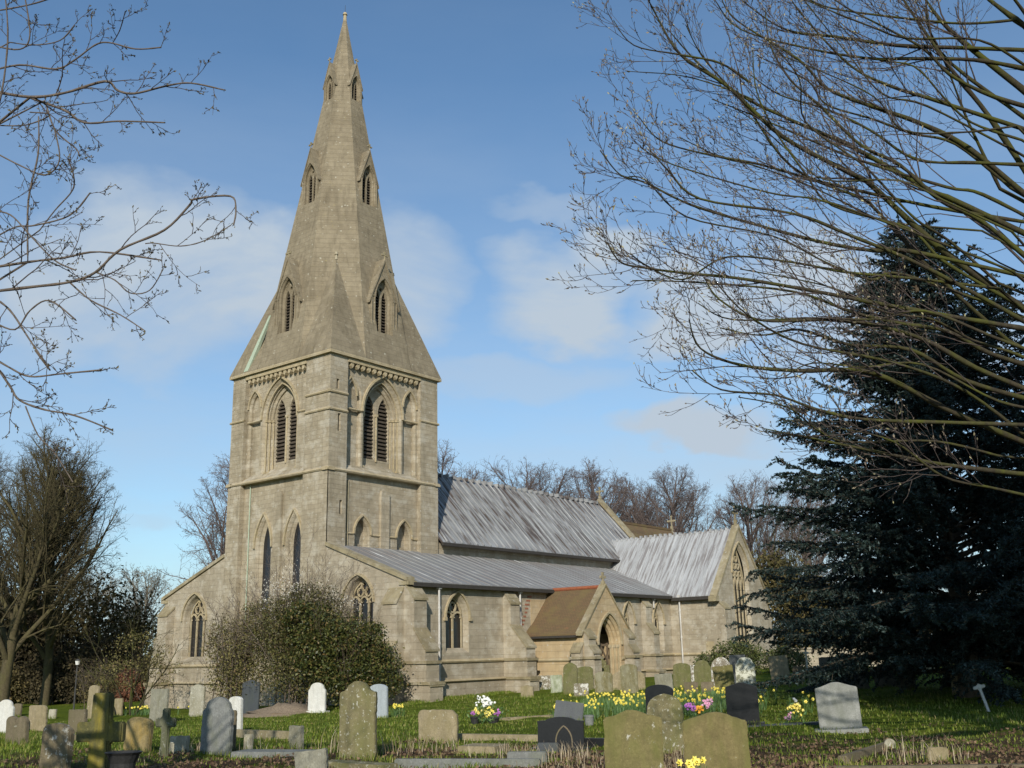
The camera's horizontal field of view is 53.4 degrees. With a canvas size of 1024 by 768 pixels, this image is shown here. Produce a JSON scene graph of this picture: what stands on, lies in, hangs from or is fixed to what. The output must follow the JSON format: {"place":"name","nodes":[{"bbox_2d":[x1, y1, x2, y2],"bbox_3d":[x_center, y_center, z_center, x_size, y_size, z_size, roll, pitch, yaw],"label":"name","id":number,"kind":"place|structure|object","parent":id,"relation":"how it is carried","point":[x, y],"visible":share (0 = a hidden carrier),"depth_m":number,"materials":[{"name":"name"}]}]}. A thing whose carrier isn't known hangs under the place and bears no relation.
{"place":"outdoors","nodes":[
{"label":"outdoors","id":0,"kind":"place"},
{"bbox_2d":[0,666,1023,767],"bbox_3d":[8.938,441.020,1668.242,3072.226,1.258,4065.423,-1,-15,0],"label":"ground","id":1,"kind":"structure","parent":0,"point":[64,709],"depth_m":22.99,"materials":[{"name":"plant"}]},
{"bbox_2d":[0,700,14,733],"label":"gravestone","id":2,"kind":"object","parent":1,"relation":"on","point":[7,708],"visible":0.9,"depth_m":37.45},
{"bbox_2d":[0,449,31,607],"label":"bare tree","id":3,"kind":"object","parent":1,"relation":"on","point":[1,468],"visible":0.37,"depth_m":65.61,"materials":[{"name":"brown plant"}]},
{"bbox_2d":[5,716,29,744],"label":"gravestone","id":4,"kind":"object","parent":1,"relation":"on","point":[17,729],"visible":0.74,"depth_m":22.72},
{"bbox_2d":[0,651,39,703],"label":"thicket","id":5,"kind":"object","parent":1,"relation":"on","point":[16,686],"visible":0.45,"depth_m":63.74,"materials":[{"name":"green plant"}]},
{"bbox_2d":[29,705,47,730],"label":"gravestone","id":6,"kind":"object","parent":1,"relation":"on","point":[38,715],"visible":0.71,"depth_m":38.35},
{"bbox_2d":[0,589,90,700],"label":"thicket","id":7,"kind":"object","parent":1,"relation":"on","point":[22,657],"visible":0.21,"depth_m":68.72,"materials":[{"name":"green plant"}]},
{"bbox_2d":[0,417,104,701],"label":"bare tree","id":8,"kind":"object","parent":1,"relation":"on","point":[11,646],"visible":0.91,"depth_m":59.70,"materials":[{"name":"brown plant"}]},
{"bbox_2d":[0,463,105,700],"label":"bare tree","id":9,"kind":"object","parent":1,"relation":"on","point":[10,588],"visible":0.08,"depth_m":72.10,"materials":[{"name":"brown plant"}]},
{"bbox_2d":[39,723,74,767],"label":"gravestone","id":10,"kind":"object","parent":1,"relation":"on","point":[57,745],"visible":1,"depth_m":15.98,"materials":[{"name":"stone"}]},
{"bbox_2d":[13,635,111,704],"bbox_3d":[-28.095,17.826,63.758,6.961,4.608,4.215,-1,-15,0],"label":"thicket","id":11,"kind":"object","parent":1,"relation":"on","point":[63,678],"visible":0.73,"depth_m":63.26,"materials":[{"name":"green plant"}]},
{"bbox_2d":[0,435,131,705],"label":"bare tree","id":12,"kind":"object","parent":1,"relation":"on","point":[47,657],"visible":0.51,"depth_m":61.90,"materials":[{"name":"brown plant"}]},
{"bbox_2d":[68,709,87,734],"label":"gravestone","id":13,"kind":"object","parent":1,"relation":"on","point":[76,717],"visible":0.53,"depth_m":25.75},
{"bbox_2d":[3,553,160,700],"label":"thicket","id":14,"kind":"object","parent":1,"relation":"on","point":[96,618],"visible":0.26,"depth_m":71.43,"materials":[{"name":"green plant"}]},
{"bbox_2d":[87,685,99,719],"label":"gravestone","id":15,"kind":"object","parent":1,"relation":"on","point":[93,689],"visible":0.52,"depth_m":45.20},
{"bbox_2d":[70,570,124,649],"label":"bare tree","id":16,"kind":"object","parent":1,"relation":"on","point":[107,591],"visible":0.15,"depth_m":90.90,"materials":[{"name":"brown plant"}]},
{"bbox_2d":[71,657,126,708],"bbox_3d":[-21.051,15.362,51.875,2.858,2.930,1.906,-1,-15,0],"label":"shrub","id":17,"kind":"object","parent":1,"relation":"on","point":[85,678],"visible":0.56,"depth_m":51.71,"materials":[{"name":"brown plant"}]},
{"bbox_2d":[76,693,126,767],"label":"stone cross","id":18,"kind":"object","parent":1,"relation":"on","point":[101,731],"visible":1,"depth_m":14.39,"materials":[{"name":"stone"}]},
{"bbox_2d":[52,623,150,700],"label":"thicket","id":19,"kind":"object","parent":1,"relation":"on","point":[106,643],"visible":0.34,"depth_m":66.59,"materials":[{"name":"green plant"}]},
{"bbox_2d":[114,698,123,714],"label":"gravestone","id":20,"kind":"object","parent":1,"relation":"on","point":[118,705],"visible":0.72,"depth_m":48.63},
{"bbox_2d":[105,750,142,767],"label":"stone urn","id":21,"kind":"object","parent":1,"relation":"on","point":[123,759],"visible":1,"depth_m":12.83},
{"bbox_2d":[0,0,257,510],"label":"spurred tree","id":22,"kind":"object","parent":1,"relation":"on","point":[31,185],"visible":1,"depth_m":8.30,"materials":[{"name":"brown plant"}]},
{"bbox_2d":[114,665,145,701],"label":"shrub","id":23,"kind":"object","parent":1,"relation":"on","point":[125,693],"visible":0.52,"depth_m":63.62,"materials":[{"name":"brown plant"}]},
{"bbox_2d":[72,607,194,714],"bbox_3d":[-18.527,13.417,49.408,5.574,5.276,4.100,-3,-15,6],"label":"bush","id":24,"kind":"object","parent":1,"relation":"on","point":[125,663],"visible":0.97,"depth_m":49.08,"materials":[{"name":"brown plant"}]},
{"bbox_2d":[102,582,168,659],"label":"bare tree","id":25,"kind":"object","parent":1,"relation":"on","point":[141,611],"visible":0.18,"depth_m":82.56,"materials":[{"name":"brown plant"}]},
{"bbox_2d":[123,717,153,751],"bbox_3d":[-7.077,6.810,19.248,0.646,0.979,0.100,-8,-19,23],"label":"gravestone","id":26,"kind":"object","parent":1,"relation":"on","point":[139,732],"visible":0.65,"depth_m":19.24,"materials":[{"name":"stone"}]},
{"bbox_2d":[110,561,171,654],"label":"bare tree","id":27,"kind":"object","parent":1,"relation":"on","point":[156,582],"visible":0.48,"depth_m":90.48,"materials":[{"name":"brown plant"}]},
{"bbox_2d":[149,689,169,722],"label":"gravestone","id":28,"kind":"object","parent":1,"relation":"on","point":[159,700],"visible":0.6,"depth_m":39.72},
{"bbox_2d":[155,708,176,757],"bbox_3d":[-6.159,6.336,18.058,0.430,1.110,0.067,-7,-16,19],"label":"stone cross","id":29,"kind":"object","parent":1,"relation":"on","point":[165,722],"visible":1,"depth_m":18.07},
{"bbox_2d":[169,735,189,753],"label":"gravestone","id":30,"kind":"object","parent":1,"relation":"on","point":[179,743],"visible":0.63,"depth_m":18.64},
{"bbox_2d":[156,454,229,580],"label":"bare tree","id":31,"kind":"object","parent":1,"relation":"on","point":[209,545],"visible":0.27,"depth_m":73.13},
{"bbox_2d":[189,684,205,716],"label":"gravestone","id":32,"kind":"object","parent":1,"relation":"on","point":[197,702],"visible":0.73,"depth_m":43.85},
{"bbox_2d":[200,697,233,755],"bbox_3d":[-5.207,6.206,17.952,0.686,1.318,0.100,-8,-18,25],"label":"gravestone","id":33,"kind":"object","parent":1,"relation":"on","point":[217,728],"visible":0.91,"depth_m":17.94,"materials":[{"name":"stone"}]},
{"bbox_2d":[229,696,242,728],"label":"gravestone","id":34,"kind":"object","parent":1,"relation":"on","point":[236,703],"visible":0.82,"depth_m":26.11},
{"bbox_2d":[186,570,294,708],"bbox_3d":[-12.102,11.287,45.115,4.698,6.549,4.412,-1,-15,0],"label":"olive shrub","id":35,"kind":"object","parent":1,"relation":"on","point":[231,660],"visible":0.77,"depth_m":44.51,"materials":[{"name":"green plant"}]},
{"bbox_2d":[244,734,253,748],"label":"gravestone","id":36,"kind":"object","parent":1,"relation":"on","point":[248,740],"visible":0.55,"depth_m":18.22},
{"bbox_2d":[242,680,260,713],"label":"gravestone","id":37,"kind":"object","parent":1,"relation":"on","point":[251,698],"visible":0.52,"depth_m":43.28,"materials":[{"name":"stone"}]},
{"bbox_2d":[236,729,288,739],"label":"grave kerb","id":38,"kind":"structure","parent":1,"relation":"on","point":[267,734],"depth_m":22.11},
{"bbox_2d":[231,749,316,757],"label":"grave kerb","id":39,"kind":"structure","parent":1,"relation":"on","point":[263,752],"depth_m":17.38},
{"bbox_2d":[243,702,308,717],"bbox_3d":[-9.171,13.037,40.612,4.407,0.679,2.992,7,-17,-28],"label":"earth mound","id":40,"kind":"object","parent":1,"relation":"on","point":[281,709],"visible":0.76,"depth_m":40.17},
{"bbox_2d":[210,520,377,708],"bbox_3d":[-9.595,9.997,44.383,7.685,8.362,6.023,-1,-15,0],"label":"flowering shrub","id":41,"kind":"object","parent":1,"relation":"on","point":[278,654],"visible":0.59,"depth_m":43.69,"materials":[{"name":"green plant"}]},
{"bbox_2d":[289,725,303,748],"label":"gravestone","id":42,"kind":"object","parent":1,"relation":"on","point":[296,734],"visible":0.62,"depth_m":19.15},
{"bbox_2d":[294,748,328,767],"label":"gravestone","id":43,"kind":"object","parent":1,"relation":"on","point":[317,758],"visible":1,"depth_m":14.08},
{"bbox_2d":[306,683,327,712],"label":"gravestone","id":44,"kind":"object","parent":1,"relation":"on","point":[317,697],"visible":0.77,"depth_m":40.22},
{"bbox_2d":[277,578,414,708],"bbox_3d":[-7.066,10.914,42.858,5.715,5.578,3.148,-6,-15,16],"label":"evergreen shrub","id":45,"kind":"object","parent":1,"relation":"on","point":[367,653],"visible":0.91,"depth_m":42.35,"materials":[{"name":"green plant"}]},
{"bbox_2d":[339,681,377,760],"bbox_3d":[-2.554,5.759,16.878,0.670,1.601,0.100,-5,-14,15],"label":"gravestone","id":46,"kind":"object","parent":1,"relation":"on","point":[358,702],"visible":0.95,"depth_m":16.86,"materials":[{"name":"stone"}]},
{"bbox_2d":[328,759,397,767],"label":"grave kerb","id":47,"kind":"structure","parent":1,"relation":"on","point":[347,764],"depth_m":15.11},
{"bbox_2d":[370,684,387,717],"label":"gravestone","id":48,"kind":"object","parent":1,"relation":"on","point":[382,696],"visible":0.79,"depth_m":32.30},
{"bbox_2d":[418,709,458,742],"bbox_3d":[-1.434,6.844,19.820,0.823,0.967,0.100,-6,-16,17],"label":"gravestone","id":49,"kind":"object","parent":1,"relation":"on","point":[439,725],"visible":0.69,"depth_m":19.82,"materials":[{"name":"stone"}]},
{"bbox_2d":[397,690,516,705],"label":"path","id":50,"kind":"structure","parent":1,"relation":"on","point":[446,697],"depth_m":45.79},
{"bbox_2d":[143,12,775,708],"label":"church","id":51,"kind":"structure","parent":1,"relation":"on","point":[479,586],"depth_m":54.86,"materials":[{"name":"stone"}]},
{"bbox_2d":[188,600,205,656],"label":"west window","id":52,"kind":"structure","parent":51,"relation":"in","point":[197,613],"depth_m":55.27,"materials":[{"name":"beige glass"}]},
{"bbox_2d":[261,528,270,618],"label":"lancet window","id":53,"kind":"structure","parent":51,"relation":"in","point":[266,569],"depth_m":52.88,"materials":[{"name":"black glass"}]},
{"bbox_2d":[276,400,296,461],"bbox_3d":[-11.891,2.261,54.320,2.000,4.200,0.210,-13,-19,37],"label":"belfry window","id":54,"kind":"structure","parent":51,"relation":"in","point":[282,420],"depth_m":54.32,"materials":[{"name":"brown wood"}]},
{"bbox_2d":[292,523,300,618],"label":"lancet window","id":55,"kind":"structure","parent":51,"relation":"in","point":[297,547],"depth_m":51.55,"materials":[{"name":"black glass"}]},
{"bbox_2d":[351,580,372,631],"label":"west window","id":56,"kind":"structure","parent":51,"relation":"in","point":[366,595],"depth_m":47.74,"materials":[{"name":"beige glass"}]},
{"bbox_2d":[363,397,386,461],"bbox_3d":[-7.418,2.254,54.675,0.210,4.200,2.000,-13,-19,37],"label":"belfry window","id":57,"kind":"structure","parent":51,"relation":"in","point":[381,437],"depth_m":54.62,"materials":[{"name":"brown wood"}]},
{"bbox_2d":[446,598,462,647],"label":"aisle window","id":58,"kind":"structure","parent":51,"relation":"in","point":[453,625],"depth_m":48.42,"materials":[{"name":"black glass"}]},
{"bbox_2d":[732,549,748,643],"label":"transept window","id":59,"kind":"structure","parent":51,"relation":"in","point":[737,575],"depth_m":64.69,"materials":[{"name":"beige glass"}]},
{"bbox_2d":[437,439,481,480],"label":"bare tree","id":60,"kind":"object","parent":1,"relation":"on","point":[474,475],"visible":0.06,"depth_m":87.64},
{"bbox_2d":[394,758,541,767],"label":"grave kerb","id":61,"kind":"structure","parent":1,"relation":"on","point":[445,762],"depth_m":15.19,"materials":[{"name":"stone"}]},
{"bbox_2d":[457,743,509,753],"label":"grave kerb","id":62,"kind":"structure","parent":1,"relation":"on","point":[475,748],"depth_m":17.24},
{"bbox_2d":[461,695,518,723],"bbox_3d":[-0.524,8.239,25.696,1.382,0.753,1.152,5,-16,-22],"label":"flower bouquet","id":63,"kind":"object","parent":1,"relation":"on","point":[475,719],"visible":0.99,"depth_m":25.67,"materials":[{"name":"multicoloured plant"}]},
{"bbox_2d":[458,733,537,741],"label":"grave kerb","id":64,"kind":"structure","parent":1,"relation":"on","point":[532,737],"depth_m":19.93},
{"bbox_2d":[0,722,1023,767],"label":"leaf litter","id":65,"kind":"object","parent":1,"relation":"on","point":[770,756],"visible":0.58,"depth_m":16.03,"materials":[{"name":"plant"}]},
{"bbox_2d":[476,455,552,492],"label":"bare tree","id":66,"kind":"object","parent":1,"relation":"on","point":[500,472],"visible":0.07,"depth_m":101.29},
{"bbox_2d":[77,724,968,767],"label":"dry stalks","id":67,"kind":"object","parent":1,"relation":"on","point":[586,752],"visible":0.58,"depth_m":15.90,"materials":[{"name":"plant"}]},
{"bbox_2d":[507,751,547,761],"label":"grave kerb","id":68,"kind":"structure","parent":1,"relation":"on","point":[525,754],"depth_m":15.93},
{"bbox_2d":[539,675,550,689],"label":"gravestone","id":69,"kind":"object","parent":1,"relation":"on","point":[545,681],"visible":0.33,"depth_m":50.15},
{"bbox_2d":[537,742,558,752],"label":"grave kerb","id":70,"kind":"structure","parent":1,"relation":"on","point":[547,745],"depth_m":17.21,"materials":[{"name":"stone"}]},
{"bbox_2d":[550,675,562,692],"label":"gravestone","id":71,"kind":"object","parent":1,"relation":"on","point":[556,683],"visible":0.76,"depth_m":45.60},
{"bbox_2d":[511,463,603,500],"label":"bare tree","id":72,"kind":"object","parent":1,"relation":"on","point":[555,485],"visible":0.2,"depth_m":98.99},
{"bbox_2d":[530,717,592,751],"bbox_3d":[0.851,6.219,17.543,1.030,0.920,0.360,-4,-16,12],"label":"gravestone","id":73,"kind":"object","parent":1,"relation":"on","point":[564,730],"visible":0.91,"depth_m":17.55,"materials":[{"name":"stone"}]},
{"bbox_2d":[554,700,583,719],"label":"gravestone","id":74,"kind":"object","parent":1,"relation":"on","point":[574,710],"visible":0.4,"depth_m":25.47,"materials":[{"name":"stone"}]},
{"bbox_2d":[563,663,577,694],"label":"gravestone","id":75,"kind":"object","parent":1,"relation":"on","point":[570,674],"visible":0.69,"depth_m":43.92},
{"bbox_2d":[574,683,588,695],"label":"gravestone","id":76,"kind":"object","parent":1,"relation":"on","point":[579,688],"visible":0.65,"depth_m":41.34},
{"bbox_2d":[577,666,593,689],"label":"gravestone","id":77,"kind":"object","parent":1,"relation":"on","point":[585,674],"visible":0.52,"depth_m":47.05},
{"bbox_2d":[585,738,603,746],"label":"grave kerb","id":78,"kind":"structure","parent":1,"relation":"on","point":[599,742],"depth_m":17.77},
{"bbox_2d":[594,672,612,692],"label":"gravestone","id":79,"kind":"object","parent":1,"relation":"on","point":[603,681],"visible":0.81,"depth_m":42.92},
{"bbox_2d":[561,456,654,520],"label":"bare tree","id":80,"kind":"object","parent":1,"relation":"on","point":[593,475],"visible":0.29,"depth_m":103.03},
{"bbox_2d":[620,664,638,693],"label":"gravestone","id":81,"kind":"object","parent":1,"relation":"on","point":[629,676],"visible":0.69,"depth_m":41.15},
{"bbox_2d":[613,671,645,689],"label":"gravestone","id":82,"kind":"object","parent":1,"relation":"on","point":[617,681],"visible":0.43,"depth_m":44.37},
{"bbox_2d":[603,710,664,767],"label":"gravestone","id":83,"kind":"object","parent":1,"relation":"on","point":[633,738],"visible":1,"depth_m":13.26,"materials":[{"name":"stone"}]},
{"bbox_2d":[604,470,669,526],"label":"bare tree","id":84,"kind":"object","parent":1,"relation":"on","point":[641,499],"visible":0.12,"depth_m":106.99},
{"bbox_2d":[645,685,672,713],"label":"gravestone","id":85,"kind":"object","parent":1,"relation":"on","point":[651,691],"visible":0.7,"depth_m":24.91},
{"bbox_2d":[654,673,673,692],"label":"gravestone","id":86,"kind":"object","parent":1,"relation":"on","point":[664,679],"visible":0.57,"depth_m":39.01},
{"bbox_2d":[647,693,684,753],"bbox_3d":[2.462,5.588,16.216,0.588,1.261,0.100,-6,-13,17],"label":"gravestone","id":87,"kind":"object","parent":1,"relation":"on","point":[667,709],"visible":0.5,"depth_m":16.20,"materials":[{"name":"stone"}]},
{"bbox_2d":[619,462,729,533],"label":"bare tree","id":88,"kind":"object","parent":1,"relation":"on","point":[679,524],"visible":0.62,"depth_m":100.28,"materials":[{"name":"plant"}]},
{"bbox_2d":[673,663,690,687],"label":"gravestone","id":89,"kind":"object","parent":1,"relation":"on","point":[681,673],"visible":0.72,"depth_m":43.78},
{"bbox_2d":[562,685,807,721],"bbox_3d":[4.873,9.342,30.080,7.280,0.615,10.209,-1,-15,0],"label":"daffodil drift","id":90,"kind":"object","parent":1,"relation":"on","point":[619,703],"visible":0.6,"depth_m":29.28,"materials":[{"name":"yellow plant"}]},
{"bbox_2d":[676,756,706,767],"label":"daffodil clump","id":91,"kind":"object","parent":1,"relation":"on","point":[689,763],"visible":1,"depth_m":12.12,"materials":[{"name":"yellow plant"}]},
{"bbox_2d":[684,698,719,717],"bbox_3d":[4.360,7.511,23.388,0.801,0.570,0.848,-1,-15,0],"label":"flower bouquet","id":92,"kind":"object","parent":1,"relation":"on","point":[697,707],"visible":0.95,"depth_m":23.39,"materials":[{"name":"multicoloured plant"}]},
{"bbox_2d":[694,660,711,685],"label":"gravestone","id":93,"kind":"object","parent":1,"relation":"on","point":[702,670],"visible":0.6,"depth_m":43.57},
{"bbox_2d":[682,712,750,767],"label":"gravestone","id":94,"kind":"object","parent":1,"relation":"on","point":[718,739],"visible":0.98,"depth_m":13.05,"materials":[{"name":"stone"}]},
{"bbox_2d":[711,657,729,688],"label":"gravestone","id":95,"kind":"object","parent":1,"relation":"on","point":[720,661],"visible":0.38,"depth_m":40.94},
{"bbox_2d":[712,665,734,691],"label":"gravestone","id":96,"kind":"object","parent":1,"relation":"on","point":[723,676],"visible":0.69,"depth_m":38.67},
{"bbox_2d":[690,637,769,674],"bbox_3d":[11.653,14.593,54.211,4.602,2.176,2.763,-1,-15,0],"label":"round shrub","id":97,"kind":"object","parent":1,"relation":"on","point":[748,652],"visible":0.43,"depth_m":53.92,"materials":[{"name":"green plant"}]},
{"bbox_2d":[725,682,764,724],"bbox_3d":[4.980,7.079,21.941,0.880,1.240,0.360,-5,-15,14],"label":"gravestone","id":98,"kind":"object","parent":1,"relation":"on","point":[742,700],"visible":0.59,"depth_m":21.94,"materials":[{"name":"stone"}]},
{"bbox_2d":[735,657,755,683],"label":"gravestone","id":99,"kind":"object","parent":1,"relation":"on","point":[745,669],"visible":0.72,"depth_m":40.87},
{"bbox_2d":[709,469,809,592],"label":"bare tree","id":100,"kind":"object","parent":1,"relation":"on","point":[750,539],"visible":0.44,"depth_m":99.14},
{"bbox_2d":[768,655,790,685],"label":"gravestone","id":101,"kind":"object","parent":1,"relation":"on","point":[778,665],"visible":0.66,"depth_m":40.04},
{"bbox_2d":[710,502,851,656],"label":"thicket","id":102,"kind":"object","parent":1,"relation":"on","point":[774,562],"visible":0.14,"depth_m":79.57,"materials":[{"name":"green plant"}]},
{"bbox_2d":[541,0,1023,503],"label":"budding tree","id":103,"kind":"object","parent":1,"relation":"on","point":[978,216],"visible":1,"depth_m":11.83,"materials":[{"name":"brown plant"}]},
{"bbox_2d":[760,645,814,672],"bbox_3d":[14.935,14.993,55.433,3.220,1.606,2.375,-1,-15,0],"label":"round shrub","id":104,"kind":"object","parent":1,"relation":"on","point":[796,658],"visible":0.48,"depth_m":55.15,"materials":[{"name":"green plant"}]},
{"bbox_2d":[778,698,807,723],"bbox_3d":[6.060,7.019,21.830,0.678,0.571,0.621,-6,-16,18],"label":"flower bouquet","id":105,"kind":"object","parent":1,"relation":"on","point":[797,708],"visible":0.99,"depth_m":21.75,"materials":[{"name":"yellow plant"}]},
{"bbox_2d":[755,480,847,583],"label":"bare tree","id":106,"kind":"object","parent":1,"relation":"on","point":[818,560],"visible":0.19,"depth_m":101.45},
{"bbox_2d":[788,647,881,665],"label":"boundary wall","id":107,"kind":"structure","parent":1,"relation":"on","point":[817,656],"depth_m":63.64,"materials":[{"name":"stone"}]},
{"bbox_2d":[815,682,868,733],"bbox_3d":[6.486,6.581,20.159,1.010,1.300,0.360,-7,-14,13],"label":"gravestone","id":108,"kind":"object","parent":1,"relation":"on","point":[838,705],"visible":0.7,"depth_m":20.15,"materials":[{"name":"stone"}]},
{"bbox_2d":[840,742,885,761],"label":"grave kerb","id":109,"kind":"structure","parent":1,"relation":"on","point":[859,753],"depth_m":15.37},
{"bbox_2d":[724,215,1023,706],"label":"blue conifer","id":110,"kind":"object","parent":1,"relation":"on","point":[970,639],"visible":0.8,"depth_m":28.97,"materials":[{"name":"green plant"}]},
{"bbox_2d":[820,764,1023,767],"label":"grave kerb","id":111,"kind":"structure","parent":1,"relation":"on","point":[937,766],"depth_m":13.44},
{"bbox_2d":[926,747,948,763],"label":"gravestone","id":112,"kind":"object","parent":1,"relation":"on","point":[940,752],"visible":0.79,"depth_m":14.49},
{"bbox_2d":[922,391,1022,685],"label":"blue conifer","id":113,"kind":"object","parent":1,"relation":"on","point":[939,678],"depth_m":33.11,"materials":[{"name":"green plant"}]},
{"bbox_2d":[0,0,1023,654],"label":"sky","id":114,"kind":"structure","parent":0,"point":[470,112],"materials":[{"name":"blue"}]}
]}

